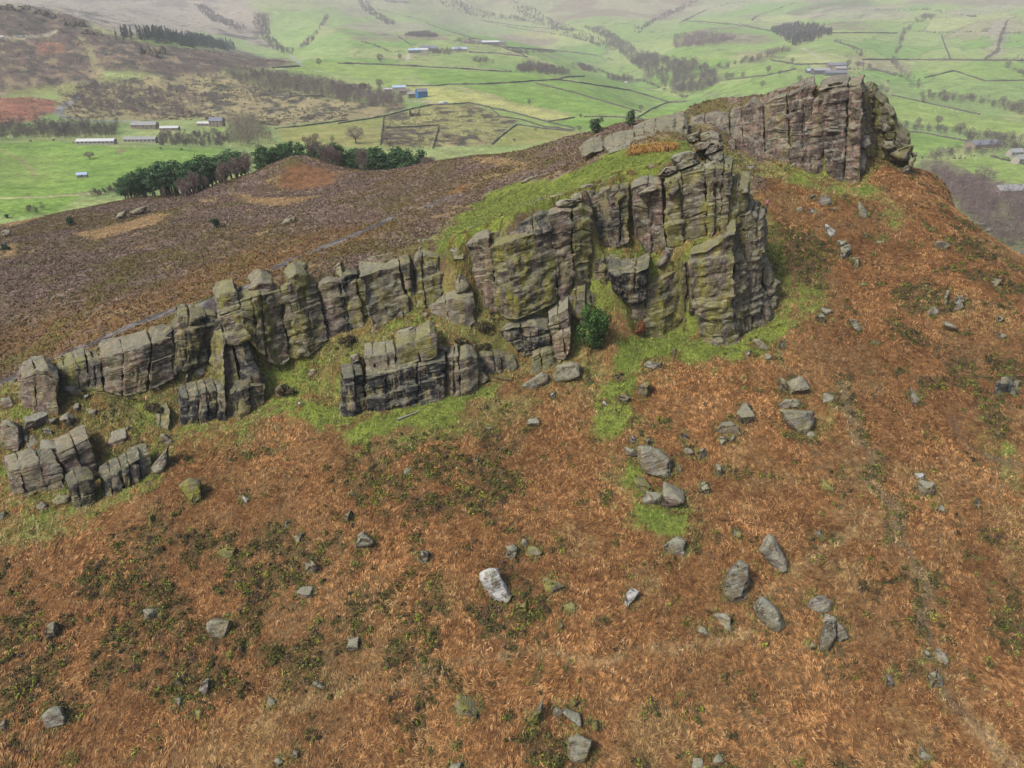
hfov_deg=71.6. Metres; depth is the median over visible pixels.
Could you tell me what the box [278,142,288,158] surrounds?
pine tree
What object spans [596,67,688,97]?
hedgerow
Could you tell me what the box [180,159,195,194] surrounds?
pine tree
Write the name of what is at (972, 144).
barn
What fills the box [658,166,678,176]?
boulder
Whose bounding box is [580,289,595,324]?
crag
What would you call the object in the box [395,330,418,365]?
rock block
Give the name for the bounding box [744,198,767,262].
crag
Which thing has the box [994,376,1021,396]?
boulders
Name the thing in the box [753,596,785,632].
boulder
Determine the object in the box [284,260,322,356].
rock pillar
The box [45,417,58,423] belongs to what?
boulder
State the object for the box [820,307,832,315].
boulder
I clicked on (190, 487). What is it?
boulder
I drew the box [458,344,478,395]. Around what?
rock pillar
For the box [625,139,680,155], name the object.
rushes
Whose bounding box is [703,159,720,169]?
boulder
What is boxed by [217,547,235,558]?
boulder
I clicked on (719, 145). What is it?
boulder
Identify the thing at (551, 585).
boulder
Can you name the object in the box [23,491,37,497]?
boulder
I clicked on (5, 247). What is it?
pine bush
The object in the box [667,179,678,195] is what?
boulder
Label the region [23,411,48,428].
boulder
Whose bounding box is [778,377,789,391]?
boulder
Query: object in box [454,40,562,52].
hedgerow
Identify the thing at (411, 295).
rock column
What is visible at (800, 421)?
boulder
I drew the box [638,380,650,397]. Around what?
boulder
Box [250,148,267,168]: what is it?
pine tree
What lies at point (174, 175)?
pine tree
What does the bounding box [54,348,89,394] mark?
crag
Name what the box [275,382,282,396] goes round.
boulder
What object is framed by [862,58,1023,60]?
dry stone wall
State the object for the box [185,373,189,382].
boulder
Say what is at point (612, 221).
crag
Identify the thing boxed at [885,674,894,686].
boulder
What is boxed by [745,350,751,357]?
boulder
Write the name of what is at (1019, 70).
hedgerow
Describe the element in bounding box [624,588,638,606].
boulder
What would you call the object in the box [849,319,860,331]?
boulder
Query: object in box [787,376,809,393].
boulder
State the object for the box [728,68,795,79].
dry stone wall
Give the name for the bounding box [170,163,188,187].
pine tree
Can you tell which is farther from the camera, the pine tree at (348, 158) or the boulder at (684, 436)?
the pine tree at (348, 158)
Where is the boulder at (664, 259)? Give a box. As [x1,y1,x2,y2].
[656,247,672,267]
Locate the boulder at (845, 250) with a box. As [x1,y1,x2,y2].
[840,244,851,259]
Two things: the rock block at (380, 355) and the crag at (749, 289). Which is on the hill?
the crag at (749, 289)
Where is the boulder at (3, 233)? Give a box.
[0,230,10,236]
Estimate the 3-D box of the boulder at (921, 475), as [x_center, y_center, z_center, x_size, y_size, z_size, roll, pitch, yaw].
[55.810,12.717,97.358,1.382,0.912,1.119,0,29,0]
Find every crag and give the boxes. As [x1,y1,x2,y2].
[4,448,64,494]
[16,355,58,413]
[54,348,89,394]
[54,425,96,473]
[65,466,95,509]
[85,349,103,390]
[98,330,150,395]
[98,446,140,497]
[135,443,150,477]
[147,314,221,380]
[148,324,173,389]
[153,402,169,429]
[174,303,215,372]
[177,378,226,426]
[209,329,224,387]
[225,375,264,418]
[239,282,327,361]
[322,264,413,328]
[339,361,365,416]
[358,252,409,334]
[364,350,445,411]
[428,290,475,326]
[466,223,497,311]
[478,349,517,374]
[490,231,557,318]
[501,314,551,356]
[507,197,551,235]
[531,340,561,372]
[547,297,570,335]
[552,319,571,359]
[569,284,585,318]
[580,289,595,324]
[590,182,629,247]
[594,254,609,283]
[608,289,645,333]
[631,175,665,254]
[663,159,706,247]
[681,261,693,321]
[698,303,738,346]
[704,154,733,238]
[727,171,751,254]
[732,291,774,341]
[733,248,765,318]
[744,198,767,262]
[873,89,910,170]
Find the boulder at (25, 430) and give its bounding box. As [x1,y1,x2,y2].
[22,425,28,434]
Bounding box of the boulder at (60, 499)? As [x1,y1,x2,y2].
[51,495,70,505]
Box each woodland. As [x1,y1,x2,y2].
[0,113,119,139]
[56,76,218,116]
[157,127,230,145]
[194,0,700,50]
[224,63,347,98]
[224,111,276,145]
[252,14,328,53]
[333,81,404,108]
[405,30,632,80]
[585,23,718,92]
[673,29,735,48]
[716,45,792,69]
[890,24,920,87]
[899,118,1023,151]
[914,13,935,21]
[919,90,1023,113]
[927,141,991,161]
[929,163,1023,255]
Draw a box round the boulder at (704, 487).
[699,481,709,494]
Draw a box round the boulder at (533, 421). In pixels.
[527,417,539,424]
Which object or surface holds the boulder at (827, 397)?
on the hill
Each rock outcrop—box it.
[0,4,21,11]
[17,4,30,10]
[31,9,49,16]
[63,18,74,26]
[73,18,86,26]
[81,28,101,35]
[138,44,158,57]
[157,45,165,54]
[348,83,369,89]
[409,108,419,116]
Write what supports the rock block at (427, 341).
on the crag at (392, 387)
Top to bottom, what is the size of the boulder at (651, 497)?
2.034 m
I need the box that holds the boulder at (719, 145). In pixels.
[711,140,723,151]
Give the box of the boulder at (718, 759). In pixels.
[712,753,723,765]
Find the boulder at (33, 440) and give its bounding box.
[26,435,38,448]
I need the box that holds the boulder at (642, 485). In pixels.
[633,477,651,493]
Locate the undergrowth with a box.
[25,182,115,211]
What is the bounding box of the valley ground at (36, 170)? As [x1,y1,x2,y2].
[0,0,1023,254]
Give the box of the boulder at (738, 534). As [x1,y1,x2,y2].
[733,530,741,539]
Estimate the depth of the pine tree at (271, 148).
248.87 m
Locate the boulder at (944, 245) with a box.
[934,241,949,249]
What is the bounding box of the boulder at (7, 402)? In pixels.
[0,397,14,407]
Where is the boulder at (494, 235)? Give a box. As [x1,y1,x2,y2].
[490,231,498,240]
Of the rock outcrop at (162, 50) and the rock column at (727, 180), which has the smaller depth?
the rock column at (727, 180)
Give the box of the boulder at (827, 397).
[822,392,834,402]
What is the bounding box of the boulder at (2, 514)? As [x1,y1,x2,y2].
[0,511,6,519]
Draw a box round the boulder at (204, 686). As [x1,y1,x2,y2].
[199,679,208,693]
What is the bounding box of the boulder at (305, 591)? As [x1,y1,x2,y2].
[296,586,312,597]
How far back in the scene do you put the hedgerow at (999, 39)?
1606.93 m
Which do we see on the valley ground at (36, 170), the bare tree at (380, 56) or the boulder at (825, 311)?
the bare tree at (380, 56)
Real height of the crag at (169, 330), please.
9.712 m
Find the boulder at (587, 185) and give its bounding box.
[580,183,594,188]
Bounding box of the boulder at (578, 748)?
[567,734,592,763]
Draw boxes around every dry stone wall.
[246,87,325,96]
[272,65,299,67]
[275,119,347,128]
[338,62,511,71]
[338,102,574,130]
[385,124,438,127]
[406,75,584,85]
[426,23,524,55]
[469,51,527,56]
[480,20,574,30]
[491,107,574,128]
[492,124,516,144]
[506,47,596,55]
[517,124,571,131]
[535,82,641,111]
[548,117,574,121]
[558,79,666,101]
[584,116,644,119]
[636,101,685,118]
[682,20,764,29]
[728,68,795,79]
[771,59,826,64]
[832,32,897,33]
[834,40,861,50]
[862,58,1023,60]
[871,67,895,75]
[891,94,980,114]
[910,131,969,141]
[924,70,1023,81]
[941,34,950,57]
[990,155,1023,164]
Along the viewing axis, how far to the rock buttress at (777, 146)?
154.99 m
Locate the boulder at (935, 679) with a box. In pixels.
[928,669,942,687]
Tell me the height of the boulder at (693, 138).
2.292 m
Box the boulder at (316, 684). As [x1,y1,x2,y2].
[311,681,325,689]
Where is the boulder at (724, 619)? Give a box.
[713,613,730,631]
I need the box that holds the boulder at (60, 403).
[57,400,63,406]
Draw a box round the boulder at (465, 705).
[455,694,477,718]
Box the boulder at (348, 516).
[343,511,353,521]
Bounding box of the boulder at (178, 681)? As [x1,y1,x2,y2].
[176,678,182,684]
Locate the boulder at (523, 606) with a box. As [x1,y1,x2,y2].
[516,600,528,613]
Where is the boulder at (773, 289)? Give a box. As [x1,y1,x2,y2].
[762,278,780,297]
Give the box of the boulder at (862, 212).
[857,202,867,217]
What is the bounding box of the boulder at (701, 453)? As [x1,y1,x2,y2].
[697,447,706,458]
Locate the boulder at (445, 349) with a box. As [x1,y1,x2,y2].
[439,346,448,353]
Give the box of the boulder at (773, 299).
[769,294,778,309]
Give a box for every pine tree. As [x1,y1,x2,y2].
[113,177,122,195]
[115,178,125,198]
[119,178,132,198]
[120,174,139,196]
[122,171,136,196]
[133,180,142,196]
[134,167,146,176]
[134,174,144,196]
[137,171,147,196]
[141,168,159,196]
[147,162,163,195]
[154,164,173,194]
[154,166,171,196]
[159,163,177,195]
[167,164,180,186]
[169,163,181,195]
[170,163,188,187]
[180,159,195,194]
[183,162,202,192]
[187,161,206,190]
[191,154,216,186]
[196,164,209,188]
[199,157,212,185]
[200,161,214,186]
[206,166,215,184]
[207,154,228,181]
[213,155,232,172]
[218,148,240,178]
[226,152,239,172]
[232,150,251,175]
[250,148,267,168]
[255,144,274,165]
[259,149,271,165]
[265,150,275,162]
[268,147,279,162]
[272,147,283,160]
[273,144,286,158]
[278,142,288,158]
[282,140,297,154]
[292,142,305,154]
[329,142,343,163]
[333,145,345,164]
[340,154,347,166]
[344,148,354,165]
[345,152,352,167]
[348,148,361,169]
[350,148,361,168]
[364,147,379,169]
[370,146,389,169]
[384,151,398,169]
[387,146,404,167]
[396,148,416,167]
[409,150,426,162]
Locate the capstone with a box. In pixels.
[333,261,342,276]
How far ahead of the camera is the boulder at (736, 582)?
85.30 m
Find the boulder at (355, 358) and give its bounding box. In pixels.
[350,353,360,362]
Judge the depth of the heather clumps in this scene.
90.48 m
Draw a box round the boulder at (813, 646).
[808,640,816,650]
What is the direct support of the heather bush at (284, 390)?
on the hill
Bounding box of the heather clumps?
[0,136,1023,767]
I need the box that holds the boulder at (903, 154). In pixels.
[890,145,913,162]
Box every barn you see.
[75,138,117,144]
[122,136,158,142]
[130,121,158,128]
[392,85,405,91]
[398,88,409,94]
[406,91,415,98]
[408,48,419,52]
[415,88,427,98]
[419,45,433,49]
[419,48,427,52]
[429,46,437,50]
[452,47,466,51]
[463,40,475,43]
[482,40,498,45]
[499,41,505,45]
[810,68,830,74]
[823,70,847,75]
[826,63,842,68]
[832,66,846,70]
[855,61,864,66]
[963,139,1002,148]
[988,184,1023,196]
[1005,148,1023,156]
[1010,154,1023,163]
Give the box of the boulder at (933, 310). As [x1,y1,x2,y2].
[927,306,938,315]
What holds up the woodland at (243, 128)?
on the valley ground at (36, 170)
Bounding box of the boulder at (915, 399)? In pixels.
[909,387,919,404]
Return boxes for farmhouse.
[208,116,225,126]
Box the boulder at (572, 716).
[561,708,580,726]
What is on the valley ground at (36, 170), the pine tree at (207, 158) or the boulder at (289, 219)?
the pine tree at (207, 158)
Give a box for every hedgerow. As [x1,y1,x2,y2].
[361,41,396,51]
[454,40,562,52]
[485,21,595,43]
[509,46,612,59]
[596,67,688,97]
[679,0,750,23]
[695,19,779,32]
[750,2,793,19]
[835,39,865,55]
[847,67,906,77]
[874,8,976,16]
[898,57,1022,59]
[914,29,1020,33]
[921,153,1022,163]
[985,19,1008,58]
[1002,64,1022,73]
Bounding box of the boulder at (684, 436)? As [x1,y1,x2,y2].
[680,433,688,438]
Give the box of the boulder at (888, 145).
[881,140,895,150]
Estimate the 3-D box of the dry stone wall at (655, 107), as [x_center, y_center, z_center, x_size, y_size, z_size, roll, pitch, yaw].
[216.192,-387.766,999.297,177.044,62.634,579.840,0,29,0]
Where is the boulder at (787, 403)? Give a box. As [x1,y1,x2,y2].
[778,399,801,408]
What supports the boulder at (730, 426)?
on the hill
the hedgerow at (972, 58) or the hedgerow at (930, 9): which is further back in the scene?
the hedgerow at (930, 9)
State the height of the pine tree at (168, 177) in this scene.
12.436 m
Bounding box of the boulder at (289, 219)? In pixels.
[282,215,295,224]
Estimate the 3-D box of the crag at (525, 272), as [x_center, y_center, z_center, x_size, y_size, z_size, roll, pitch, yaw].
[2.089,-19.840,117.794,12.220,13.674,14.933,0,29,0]
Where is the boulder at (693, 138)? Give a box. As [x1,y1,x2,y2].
[685,131,699,143]
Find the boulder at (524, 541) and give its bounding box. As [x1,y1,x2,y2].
[522,538,527,546]
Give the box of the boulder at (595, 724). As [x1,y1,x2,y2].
[590,720,599,731]
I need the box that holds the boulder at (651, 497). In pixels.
[642,491,661,504]
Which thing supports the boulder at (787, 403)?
on the hill
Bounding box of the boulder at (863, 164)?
[860,154,866,175]
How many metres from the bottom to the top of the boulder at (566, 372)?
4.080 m
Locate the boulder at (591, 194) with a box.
[587,191,594,200]
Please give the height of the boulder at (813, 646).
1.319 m
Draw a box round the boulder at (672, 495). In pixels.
[661,481,685,506]
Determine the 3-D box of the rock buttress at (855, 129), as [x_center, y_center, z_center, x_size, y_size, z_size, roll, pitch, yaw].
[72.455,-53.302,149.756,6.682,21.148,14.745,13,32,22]
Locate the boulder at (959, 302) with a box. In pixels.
[953,295,964,311]
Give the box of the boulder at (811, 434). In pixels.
[806,431,815,437]
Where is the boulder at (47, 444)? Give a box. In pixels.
[39,439,55,453]
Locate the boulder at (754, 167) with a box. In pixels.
[746,164,756,169]
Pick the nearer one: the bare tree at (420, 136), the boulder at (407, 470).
the boulder at (407, 470)
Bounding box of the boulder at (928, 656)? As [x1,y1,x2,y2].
[922,649,934,660]
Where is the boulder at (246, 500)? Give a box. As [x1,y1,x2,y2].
[242,495,248,503]
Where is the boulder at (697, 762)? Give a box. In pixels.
[692,757,703,767]
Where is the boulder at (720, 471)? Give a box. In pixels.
[715,463,724,476]
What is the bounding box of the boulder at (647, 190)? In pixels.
[638,185,657,196]
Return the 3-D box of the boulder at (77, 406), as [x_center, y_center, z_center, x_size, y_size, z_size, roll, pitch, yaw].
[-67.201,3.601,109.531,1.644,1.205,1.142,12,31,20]
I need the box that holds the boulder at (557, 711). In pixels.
[552,706,562,716]
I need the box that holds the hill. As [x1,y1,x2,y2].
[0,86,1023,767]
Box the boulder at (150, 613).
[143,607,158,620]
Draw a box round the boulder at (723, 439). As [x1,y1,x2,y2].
[719,435,728,445]
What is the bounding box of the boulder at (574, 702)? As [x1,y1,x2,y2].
[571,700,579,706]
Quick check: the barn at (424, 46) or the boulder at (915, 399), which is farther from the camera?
the barn at (424, 46)
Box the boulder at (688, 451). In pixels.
[684,446,692,455]
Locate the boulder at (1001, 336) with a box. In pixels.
[998,332,1005,339]
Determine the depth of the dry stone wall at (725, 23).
2522.41 m
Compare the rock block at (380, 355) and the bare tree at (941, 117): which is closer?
the rock block at (380, 355)
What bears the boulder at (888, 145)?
on the crag at (897, 126)
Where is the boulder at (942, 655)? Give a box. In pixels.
[934,649,948,665]
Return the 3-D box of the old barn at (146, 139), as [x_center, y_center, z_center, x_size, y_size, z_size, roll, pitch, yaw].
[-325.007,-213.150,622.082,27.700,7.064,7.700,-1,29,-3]
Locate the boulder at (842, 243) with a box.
[835,240,846,246]
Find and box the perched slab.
[828,81,842,85]
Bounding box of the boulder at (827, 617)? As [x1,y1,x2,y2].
[823,613,835,623]
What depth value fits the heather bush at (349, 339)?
113.19 m
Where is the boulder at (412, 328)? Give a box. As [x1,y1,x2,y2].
[394,326,414,337]
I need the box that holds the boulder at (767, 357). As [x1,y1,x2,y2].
[764,354,771,360]
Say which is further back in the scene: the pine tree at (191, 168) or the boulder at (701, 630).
the pine tree at (191, 168)
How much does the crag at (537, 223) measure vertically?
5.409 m
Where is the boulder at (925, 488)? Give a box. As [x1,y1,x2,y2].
[917,479,935,495]
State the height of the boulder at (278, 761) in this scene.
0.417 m
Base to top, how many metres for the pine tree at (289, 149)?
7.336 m
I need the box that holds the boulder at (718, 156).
[706,151,723,161]
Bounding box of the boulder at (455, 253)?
[450,247,464,259]
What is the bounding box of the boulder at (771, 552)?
[758,534,788,572]
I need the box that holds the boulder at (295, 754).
[292,750,299,758]
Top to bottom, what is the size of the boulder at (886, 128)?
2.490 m
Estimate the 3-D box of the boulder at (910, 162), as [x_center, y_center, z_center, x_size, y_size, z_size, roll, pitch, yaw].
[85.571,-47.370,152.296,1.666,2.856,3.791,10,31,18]
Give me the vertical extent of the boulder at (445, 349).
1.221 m
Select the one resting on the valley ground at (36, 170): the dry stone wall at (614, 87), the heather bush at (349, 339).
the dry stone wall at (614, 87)
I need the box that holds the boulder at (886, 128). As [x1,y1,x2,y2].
[881,123,892,133]
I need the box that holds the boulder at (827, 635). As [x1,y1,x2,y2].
[819,620,836,651]
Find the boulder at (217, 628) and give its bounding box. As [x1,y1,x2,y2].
[206,618,231,638]
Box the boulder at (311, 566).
[304,560,318,572]
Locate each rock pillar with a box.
[213,278,252,344]
[223,344,238,388]
[234,340,262,383]
[247,269,289,364]
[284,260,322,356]
[318,276,345,337]
[338,269,359,333]
[445,344,460,396]
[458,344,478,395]
[810,96,823,173]
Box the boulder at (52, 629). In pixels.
[45,621,59,638]
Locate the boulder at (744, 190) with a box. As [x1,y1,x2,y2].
[741,187,748,194]
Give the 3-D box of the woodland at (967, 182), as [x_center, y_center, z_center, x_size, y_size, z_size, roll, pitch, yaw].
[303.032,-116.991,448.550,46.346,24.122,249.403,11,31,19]
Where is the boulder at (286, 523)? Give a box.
[285,520,291,527]
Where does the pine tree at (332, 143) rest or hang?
on the hill
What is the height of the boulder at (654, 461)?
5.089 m
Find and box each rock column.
[399,254,411,288]
[407,286,415,309]
[722,164,732,194]
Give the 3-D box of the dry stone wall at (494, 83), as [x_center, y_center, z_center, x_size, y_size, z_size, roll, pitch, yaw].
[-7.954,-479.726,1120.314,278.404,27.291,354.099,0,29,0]
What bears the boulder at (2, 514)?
on the hill
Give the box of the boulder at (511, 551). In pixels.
[506,544,517,559]
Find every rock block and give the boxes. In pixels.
[363,340,395,368]
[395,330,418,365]
[415,320,438,360]
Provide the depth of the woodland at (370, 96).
852.07 m
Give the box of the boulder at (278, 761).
[274,757,282,765]
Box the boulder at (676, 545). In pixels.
[663,536,686,555]
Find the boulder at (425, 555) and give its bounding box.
[418,550,430,564]
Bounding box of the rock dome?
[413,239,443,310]
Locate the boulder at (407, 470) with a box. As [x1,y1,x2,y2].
[404,467,412,475]
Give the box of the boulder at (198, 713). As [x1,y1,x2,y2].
[195,710,202,719]
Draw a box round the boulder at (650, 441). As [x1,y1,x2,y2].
[646,438,653,445]
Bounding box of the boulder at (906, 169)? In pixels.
[900,165,910,173]
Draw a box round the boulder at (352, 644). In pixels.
[346,636,358,650]
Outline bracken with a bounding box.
[0,152,1023,767]
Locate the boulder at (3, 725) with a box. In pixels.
[0,720,8,729]
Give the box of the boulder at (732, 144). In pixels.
[727,139,735,151]
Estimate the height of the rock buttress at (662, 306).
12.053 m
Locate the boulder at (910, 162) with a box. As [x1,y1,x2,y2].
[906,156,915,167]
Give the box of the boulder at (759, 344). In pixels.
[752,339,769,349]
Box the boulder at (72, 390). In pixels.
[64,386,79,394]
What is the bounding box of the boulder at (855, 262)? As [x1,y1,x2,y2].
[852,257,859,268]
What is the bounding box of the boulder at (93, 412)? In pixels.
[86,409,96,415]
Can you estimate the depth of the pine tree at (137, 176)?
254.61 m
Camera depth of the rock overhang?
115.47 m
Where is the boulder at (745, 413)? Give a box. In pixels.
[736,401,755,424]
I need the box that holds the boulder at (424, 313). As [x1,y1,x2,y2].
[422,310,427,317]
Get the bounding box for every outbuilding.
[159,126,180,130]
[196,121,208,125]
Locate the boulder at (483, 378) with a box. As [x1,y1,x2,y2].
[478,372,488,384]
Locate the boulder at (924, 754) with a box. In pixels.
[918,746,932,760]
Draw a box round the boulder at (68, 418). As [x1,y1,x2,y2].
[59,412,75,426]
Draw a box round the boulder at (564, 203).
[555,199,576,207]
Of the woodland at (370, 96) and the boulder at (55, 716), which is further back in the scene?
the woodland at (370, 96)
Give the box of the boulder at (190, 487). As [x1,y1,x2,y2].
[178,477,202,503]
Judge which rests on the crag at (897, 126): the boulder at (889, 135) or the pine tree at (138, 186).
the boulder at (889, 135)
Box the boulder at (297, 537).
[294,532,302,542]
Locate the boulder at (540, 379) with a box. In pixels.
[520,372,549,388]
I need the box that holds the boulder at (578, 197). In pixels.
[570,193,582,201]
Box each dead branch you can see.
[397,409,419,420]
[493,376,516,380]
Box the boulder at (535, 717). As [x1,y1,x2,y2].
[528,700,543,726]
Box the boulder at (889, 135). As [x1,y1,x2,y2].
[884,131,896,140]
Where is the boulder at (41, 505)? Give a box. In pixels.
[36,501,47,509]
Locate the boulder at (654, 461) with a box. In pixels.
[637,445,672,478]
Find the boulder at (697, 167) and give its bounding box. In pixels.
[680,163,703,176]
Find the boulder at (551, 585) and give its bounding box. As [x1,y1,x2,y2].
[543,576,563,591]
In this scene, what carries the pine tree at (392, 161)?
on the hill
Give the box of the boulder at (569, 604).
[564,601,574,612]
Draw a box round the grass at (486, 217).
[0,87,1023,767]
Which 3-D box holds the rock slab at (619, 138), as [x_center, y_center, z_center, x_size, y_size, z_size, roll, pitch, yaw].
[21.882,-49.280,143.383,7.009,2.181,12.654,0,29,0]
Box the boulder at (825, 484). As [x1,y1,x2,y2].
[821,478,833,492]
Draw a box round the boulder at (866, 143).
[861,135,871,149]
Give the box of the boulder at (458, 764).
[449,761,462,767]
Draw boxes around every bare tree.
[83,151,93,158]
[344,127,365,143]
[376,54,383,62]
[376,78,382,87]
[380,130,392,143]
[417,135,424,143]
[936,115,943,125]
[955,122,965,131]
[974,166,998,182]
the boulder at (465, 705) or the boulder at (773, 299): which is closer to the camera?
the boulder at (465, 705)
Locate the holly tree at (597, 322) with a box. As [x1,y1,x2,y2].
[575,302,611,349]
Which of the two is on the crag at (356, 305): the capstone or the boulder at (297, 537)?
the capstone
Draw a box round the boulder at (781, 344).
[777,340,785,349]
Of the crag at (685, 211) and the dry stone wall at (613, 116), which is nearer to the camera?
the crag at (685, 211)
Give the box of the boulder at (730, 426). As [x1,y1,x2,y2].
[716,420,739,433]
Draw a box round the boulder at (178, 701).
[174,698,181,707]
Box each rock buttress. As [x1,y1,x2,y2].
[547,193,574,301]
[572,201,593,290]
[643,271,682,337]
[691,111,730,134]
[730,106,742,143]
[740,94,764,156]
[764,86,789,162]
[787,76,816,173]
[818,74,850,180]
[844,74,865,183]
[862,81,879,156]
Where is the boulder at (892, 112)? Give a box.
[882,103,895,117]
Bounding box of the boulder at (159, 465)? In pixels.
[151,446,169,473]
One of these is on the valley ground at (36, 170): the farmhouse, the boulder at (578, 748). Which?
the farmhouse
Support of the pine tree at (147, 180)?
on the hill
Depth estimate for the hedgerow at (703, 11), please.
3109.74 m
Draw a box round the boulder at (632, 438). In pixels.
[630,435,636,442]
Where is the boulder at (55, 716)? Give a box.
[41,706,67,727]
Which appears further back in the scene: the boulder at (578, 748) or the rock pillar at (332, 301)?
the rock pillar at (332, 301)
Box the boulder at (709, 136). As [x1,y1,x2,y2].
[699,130,721,141]
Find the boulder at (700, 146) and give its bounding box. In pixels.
[694,142,712,152]
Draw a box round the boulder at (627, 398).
[620,395,629,401]
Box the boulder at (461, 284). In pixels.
[454,274,470,293]
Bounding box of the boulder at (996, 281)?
[991,277,1002,286]
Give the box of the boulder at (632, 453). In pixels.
[624,447,637,457]
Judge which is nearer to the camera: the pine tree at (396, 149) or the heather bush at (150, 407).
the heather bush at (150, 407)
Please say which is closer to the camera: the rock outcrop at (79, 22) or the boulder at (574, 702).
the boulder at (574, 702)
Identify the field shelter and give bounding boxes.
[76,172,88,177]
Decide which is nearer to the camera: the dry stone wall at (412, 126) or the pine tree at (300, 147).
the pine tree at (300, 147)
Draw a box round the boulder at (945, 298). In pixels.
[943,290,949,305]
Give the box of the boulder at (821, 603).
[807,595,832,612]
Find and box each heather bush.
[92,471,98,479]
[143,402,163,413]
[275,384,297,395]
[339,333,355,346]
[454,337,467,344]
[474,320,498,331]
[479,343,490,349]
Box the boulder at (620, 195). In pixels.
[608,189,625,205]
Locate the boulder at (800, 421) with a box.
[778,409,814,434]
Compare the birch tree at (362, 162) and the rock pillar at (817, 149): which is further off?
the birch tree at (362, 162)
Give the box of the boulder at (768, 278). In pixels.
[761,257,774,287]
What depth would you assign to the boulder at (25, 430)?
107.27 m
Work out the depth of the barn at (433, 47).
1589.47 m
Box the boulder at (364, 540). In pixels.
[356,531,374,547]
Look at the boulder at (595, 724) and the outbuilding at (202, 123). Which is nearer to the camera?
the boulder at (595, 724)
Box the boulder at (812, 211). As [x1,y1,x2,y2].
[808,207,817,213]
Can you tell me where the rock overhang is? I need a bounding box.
[607,252,649,305]
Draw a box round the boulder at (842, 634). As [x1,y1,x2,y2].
[836,622,849,641]
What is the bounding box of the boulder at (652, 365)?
[644,361,661,368]
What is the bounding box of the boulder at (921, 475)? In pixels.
[913,473,924,479]
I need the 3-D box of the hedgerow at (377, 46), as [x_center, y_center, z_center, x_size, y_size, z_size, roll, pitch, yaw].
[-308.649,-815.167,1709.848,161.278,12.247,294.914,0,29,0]
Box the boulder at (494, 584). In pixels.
[479,568,510,601]
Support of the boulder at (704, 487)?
on the hill
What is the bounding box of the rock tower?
[688,219,735,319]
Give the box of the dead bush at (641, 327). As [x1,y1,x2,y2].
[634,321,645,336]
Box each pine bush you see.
[0,244,10,250]
[65,216,74,224]
[208,219,219,226]
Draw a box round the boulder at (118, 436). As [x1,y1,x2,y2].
[107,427,126,445]
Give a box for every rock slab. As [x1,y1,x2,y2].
[115,211,126,218]
[129,206,146,214]
[521,175,537,183]
[579,136,604,155]
[604,129,634,149]
[608,135,646,152]
[633,111,688,136]
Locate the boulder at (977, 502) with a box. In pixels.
[974,497,979,505]
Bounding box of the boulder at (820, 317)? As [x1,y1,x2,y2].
[814,313,825,322]
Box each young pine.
[589,116,603,134]
[625,109,635,125]
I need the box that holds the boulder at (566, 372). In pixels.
[551,361,580,383]
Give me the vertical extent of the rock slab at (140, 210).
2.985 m
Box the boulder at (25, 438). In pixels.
[23,435,28,442]
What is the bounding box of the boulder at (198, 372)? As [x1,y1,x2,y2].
[193,367,204,376]
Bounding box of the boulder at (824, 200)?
[818,194,831,204]
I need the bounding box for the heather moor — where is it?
[0,85,917,379]
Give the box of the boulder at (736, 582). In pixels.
[722,560,749,602]
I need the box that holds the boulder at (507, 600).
[503,595,511,604]
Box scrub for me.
[0,0,1023,147]
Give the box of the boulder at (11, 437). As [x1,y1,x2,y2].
[0,419,22,451]
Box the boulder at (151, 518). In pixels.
[148,514,154,522]
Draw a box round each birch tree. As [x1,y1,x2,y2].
[175,179,184,197]
[178,180,188,197]
[184,178,193,193]
[185,171,201,192]
[189,175,200,190]
[201,176,208,188]
[215,160,229,183]
[215,172,222,184]
[219,161,229,182]
[226,156,238,178]
[230,159,239,178]
[238,150,253,173]
[304,134,316,156]
[316,142,325,161]
[321,144,330,162]
[322,149,330,162]
[326,145,336,164]
[334,151,341,164]
[354,145,369,169]
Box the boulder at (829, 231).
[825,224,835,236]
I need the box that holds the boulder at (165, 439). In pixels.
[160,433,172,444]
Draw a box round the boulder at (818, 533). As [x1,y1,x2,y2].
[815,529,821,537]
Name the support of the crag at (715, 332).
on the hill
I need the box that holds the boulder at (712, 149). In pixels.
[704,145,718,155]
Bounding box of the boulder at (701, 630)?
[697,625,708,634]
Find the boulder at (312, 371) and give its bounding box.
[308,368,315,375]
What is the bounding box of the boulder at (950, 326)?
[944,321,958,330]
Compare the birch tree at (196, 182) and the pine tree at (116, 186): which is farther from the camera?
the pine tree at (116, 186)
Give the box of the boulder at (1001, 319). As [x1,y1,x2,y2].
[997,315,1004,321]
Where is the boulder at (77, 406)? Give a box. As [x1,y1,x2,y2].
[73,403,81,410]
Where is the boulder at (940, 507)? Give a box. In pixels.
[936,504,945,511]
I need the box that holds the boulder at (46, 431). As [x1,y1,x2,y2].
[41,428,52,434]
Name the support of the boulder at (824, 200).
on the hill
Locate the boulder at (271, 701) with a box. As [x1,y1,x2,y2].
[267,696,275,706]
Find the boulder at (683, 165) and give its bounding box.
[676,158,697,170]
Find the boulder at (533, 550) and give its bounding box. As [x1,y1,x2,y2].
[526,545,541,556]
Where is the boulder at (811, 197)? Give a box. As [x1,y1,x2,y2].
[808,195,815,199]
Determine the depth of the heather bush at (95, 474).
104.23 m
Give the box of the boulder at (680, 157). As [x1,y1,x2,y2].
[670,151,697,163]

